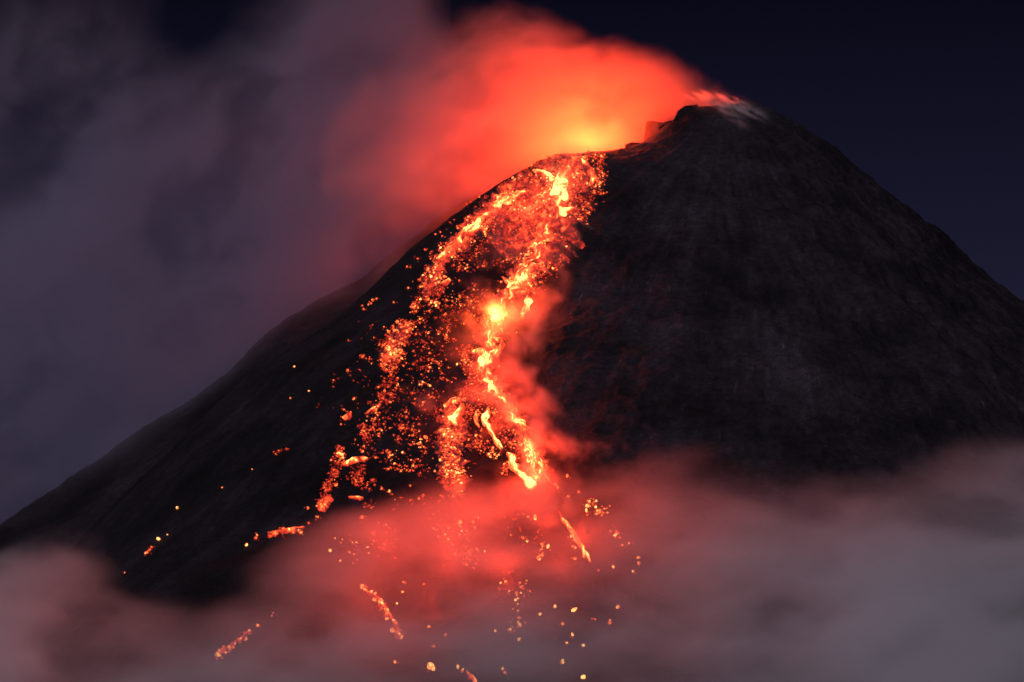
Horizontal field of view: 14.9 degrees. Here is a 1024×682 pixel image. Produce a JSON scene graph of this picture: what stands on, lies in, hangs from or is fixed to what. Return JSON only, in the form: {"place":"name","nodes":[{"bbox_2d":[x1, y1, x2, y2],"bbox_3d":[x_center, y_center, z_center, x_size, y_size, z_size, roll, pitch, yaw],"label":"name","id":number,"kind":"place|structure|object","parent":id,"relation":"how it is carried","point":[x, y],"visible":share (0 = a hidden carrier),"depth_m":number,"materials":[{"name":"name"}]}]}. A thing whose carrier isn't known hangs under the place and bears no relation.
{"place":"outdoors","nodes":[
{"label":"outdoors","id":0,"kind":"place"},
{"bbox_2d":[215,630,250,659],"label":"lava stream","id":1,"kind":"structure","parent":0,"point":[221,652],"depth_m":4862.44,"materials":[{"name":"orange"}]},
{"bbox_2d":[268,526,304,536],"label":"lava stream","id":2,"kind":"structure","parent":0,"point":[280,531],"depth_m":5167.22,"materials":[{"name":"orange"}]},
{"bbox_2d":[317,493,333,511],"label":"lava stream","id":3,"kind":"structure","parent":0,"point":[324,505],"depth_m":5184.20,"materials":[{"name":"orange"}]},
{"bbox_2d":[343,411,351,419],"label":"lava stream","id":4,"kind":"structure","parent":0,"point":[347,416],"depth_m":5401.96,"materials":[{"name":"orange liquid"}]},
{"bbox_2d":[343,456,367,465],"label":"lava stream","id":5,"kind":"structure","parent":0,"point":[352,460],"depth_m":5268.67,"materials":[{"name":"orange liquid"}]},
{"bbox_2d":[348,496,362,500],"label":"lava stream","id":6,"kind":"structure","parent":0,"point":[359,498],"depth_m":5170.91,"materials":[{"name":"orange"}]},
{"bbox_2d":[365,407,375,414],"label":"lava stream","id":7,"kind":"structure","parent":0,"point":[369,411],"depth_m":5385.18,"materials":[{"name":"orange liquid"}]},
{"bbox_2d":[360,585,400,634],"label":"lava stream","id":8,"kind":"structure","parent":0,"point":[382,603],"depth_m":4834.65,"materials":[{"name":"orange"}]},
{"bbox_2d":[440,278,450,285],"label":"lava stream","id":9,"kind":"structure","parent":0,"point":[447,281],"depth_m":5696.36,"materials":[{"name":"orange"}]},
{"bbox_2d":[443,397,465,406],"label":"lava stream","id":10,"kind":"structure","parent":0,"point":[456,400],"depth_m":5326.37,"materials":[{"name":"orange liquid"}]},
{"bbox_2d":[447,403,465,425],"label":"lava stream","id":11,"kind":"structure","parent":0,"point":[453,418],"depth_m":5284.22,"materials":[{"name":"orange"}]},
{"bbox_2d":[437,212,492,259],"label":"lava stream","id":12,"kind":"structure","parent":0,"point":[470,228],"depth_m":5801.54,"materials":[{"name":"orange liquid"}]},
{"bbox_2d":[466,670,476,681],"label":"lava stream","id":13,"kind":"structure","parent":0,"point":[470,677],"depth_m":4580.99,"materials":[{"name":"orange"}]},
{"bbox_2d":[474,411,480,428],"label":"lava stream","id":14,"kind":"structure","parent":0,"point":[476,420],"depth_m":5256.47,"materials":[{"name":"orange liquid"}]},
{"bbox_2d":[481,410,489,426],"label":"lava stream","id":15,"kind":"structure","parent":0,"point":[485,416],"depth_m":5255.99,"materials":[{"name":"orange"}]},
{"bbox_2d":[470,348,506,402],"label":"lava stream","id":16,"kind":"structure","parent":0,"point":[481,362],"depth_m":5400.10,"materials":[{"name":"orange"}]},
{"bbox_2d":[481,334,504,341],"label":"lava stream","id":17,"kind":"structure","parent":0,"point":[498,339],"depth_m":5464.65,"materials":[{"name":"orange liquid"}]},
{"bbox_2d":[485,421,502,448],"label":"lava stream","id":18,"kind":"structure","parent":0,"point":[497,442],"depth_m":5210.17,"materials":[{"name":"orange"}]},
{"bbox_2d":[488,339,504,360],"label":"lava stream","id":19,"kind":"structure","parent":0,"point":[497,351],"depth_m":5423.95,"materials":[{"name":"orange liquid"}]},
{"bbox_2d":[493,190,525,208],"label":"lava stream","id":20,"kind":"structure","parent":0,"point":[505,199],"depth_m":5863.38,"materials":[{"name":"orange liquid"}]},
{"bbox_2d":[0,102,1023,681],"bbox_3d":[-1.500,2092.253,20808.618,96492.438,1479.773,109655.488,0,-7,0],"label":"mountain","id":21,"kind":"structure","parent":0,"point":[760,366],"depth_m":5198.11,"materials":[{"name":"black stone"}]},
{"bbox_2d":[144,150,640,675],"bbox_3d":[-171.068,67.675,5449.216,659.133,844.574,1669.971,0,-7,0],"label":"ember rubble","id":22,"kind":"object","parent":21,"relation":"on","point":[464,358],"visible":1,"depth_m":5401.22,"materials":[{"name":"orange stone"}]},
{"bbox_2d":[379,321,410,361],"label":"debris bed","id":23,"kind":"object","parent":21,"relation":"on","point":[402,332],"visible":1,"depth_m":5578.17,"materials":[{"name":"orange stone"}]},
{"bbox_2d":[427,662,433,668],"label":"glowing boulder","id":24,"kind":"object","parent":21,"relation":"on","point":[429,665],"visible":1,"depth_m":4624.19,"materials":[{"name":"orange stone"}]},
{"bbox_2d":[434,403,472,495],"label":"debris bed","id":25,"kind":"object","parent":21,"relation":"on","point":[465,480],"visible":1,"depth_m":5208.79,"materials":[{"name":"stone"}]},
{"bbox_2d":[421,169,532,291],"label":"debris bed","id":26,"kind":"object","parent":21,"relation":"on","point":[516,185],"visible":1,"depth_m":5810.59,"materials":[{"name":"stone"}]},
{"bbox_2d":[453,353,518,405],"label":"debris bed","id":27,"kind":"object","parent":21,"relation":"on","point":[476,401],"visible":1,"depth_m":5347.42,"materials":[{"name":"stone"}]},
{"bbox_2d":[488,314,500,323],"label":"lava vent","id":28,"kind":"object","parent":21,"relation":"on","point":[496,317],"visible":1,"depth_m":5521.59,"materials":[{"name":"yellow liquid"}]},
{"bbox_2d":[479,232,564,330],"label":"debris bed","id":29,"kind":"object","parent":21,"relation":"on","point":[519,298],"visible":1,"depth_m":5583.60,"materials":[{"name":"orange stone"}]},
{"bbox_2d":[495,397,550,468],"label":"debris bed","id":30,"kind":"object","parent":21,"relation":"on","point":[532,430],"visible":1,"depth_m":5200.57,"materials":[{"name":"stone"}]},
{"bbox_2d":[480,153,593,265],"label":"debris bed","id":31,"kind":"object","parent":21,"relation":"on","point":[567,230],"visible":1,"depth_m":5754.36,"materials":[{"name":"stone"}]},
{"bbox_2d":[624,142,638,147],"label":"rim rock","id":32,"kind":"object","parent":21,"relation":"on","point":[630,144],"visible":0.28,"depth_m":6121.59,"materials":[{"name":"brown stone"}]},
{"bbox_2d":[644,121,660,140],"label":"rim rock","id":33,"kind":"object","parent":21,"relation":"on","point":[651,128],"visible":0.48,"depth_m":6165.38,"materials":[{"name":"red stone"}]},
{"bbox_2d":[658,120,672,128],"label":"rim rock","id":34,"kind":"object","parent":21,"relation":"on","point":[663,123],"visible":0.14,"depth_m":6161.19,"materials":[{"name":"black stone"}]},
{"bbox_2d":[673,104,698,121],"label":"rim rock","id":35,"kind":"object","parent":21,"relation":"on","point":[680,112],"visible":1,"depth_m":6056.65,"materials":[{"name":"black stone"}]},
{"bbox_2d":[0,0,1023,523],"label":"sky","id":36,"kind":"structure","parent":0,"point":[180,180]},
{"bbox_2d":[502,277,531,287],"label":"lava stream","id":37,"kind":"structure","parent":0,"point":[527,284],"depth_m":5608.57,"materials":[{"name":"orange liquid"}]},
{"bbox_2d":[506,452,536,490],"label":"lava stream","id":38,"kind":"structure","parent":0,"point":[530,484],"depth_m":5090.69,"materials":[{"name":"orange"}]},
{"bbox_2d":[476,198,567,479],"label":"lava stream","id":39,"kind":"structure","parent":0,"point":[518,423],"depth_m":5459.32,"materials":[{"name":"orange liquid"}]},
{"bbox_2d":[518,430,531,468],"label":"lava stream","id":40,"kind":"structure","parent":0,"point":[520,434],"depth_m":5153.33,"materials":[{"name":"orange liquid"}]},
{"bbox_2d":[518,295,532,322],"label":"lava stream","id":41,"kind":"structure","parent":0,"point":[528,300],"depth_m":5532.40,"materials":[{"name":"orange liquid"}]},
{"bbox_2d":[507,214,560,287],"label":"lava stream","id":42,"kind":"structure","parent":0,"point":[554,226],"depth_m":5663.76,"materials":[{"name":"orange"}]},
{"bbox_2d":[530,450,543,475],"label":"lava stream","id":43,"kind":"structure","parent":0,"point":[539,463],"depth_m":5102.86,"materials":[{"name":"orange"}]},
{"bbox_2d":[533,169,554,181],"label":"lava stream","id":44,"kind":"structure","parent":0,"point":[547,174],"depth_m":5898.86,"materials":[{"name":"orange liquid"}]},
{"bbox_2d":[544,472,552,484],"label":"lava stream","id":45,"kind":"structure","parent":0,"point":[547,478],"depth_m":5068.85,"materials":[{"name":"orange"}]},
{"bbox_2d":[549,156,577,217],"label":"lava stream","id":46,"kind":"structure","parent":0,"point":[559,188],"depth_m":5822.63,"materials":[{"name":"orange"}]},
{"bbox_2d":[546,153,595,185],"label":"lava stream","id":47,"kind":"structure","parent":0,"point":[591,172],"depth_m":5902.71,"materials":[{"name":"orange"}]},
{"bbox_2d":[559,512,590,561],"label":"lava stream","id":48,"kind":"structure","parent":0,"point":[572,531],"depth_m":4890.78,"materials":[{"name":"orange liquid"}]}
]}

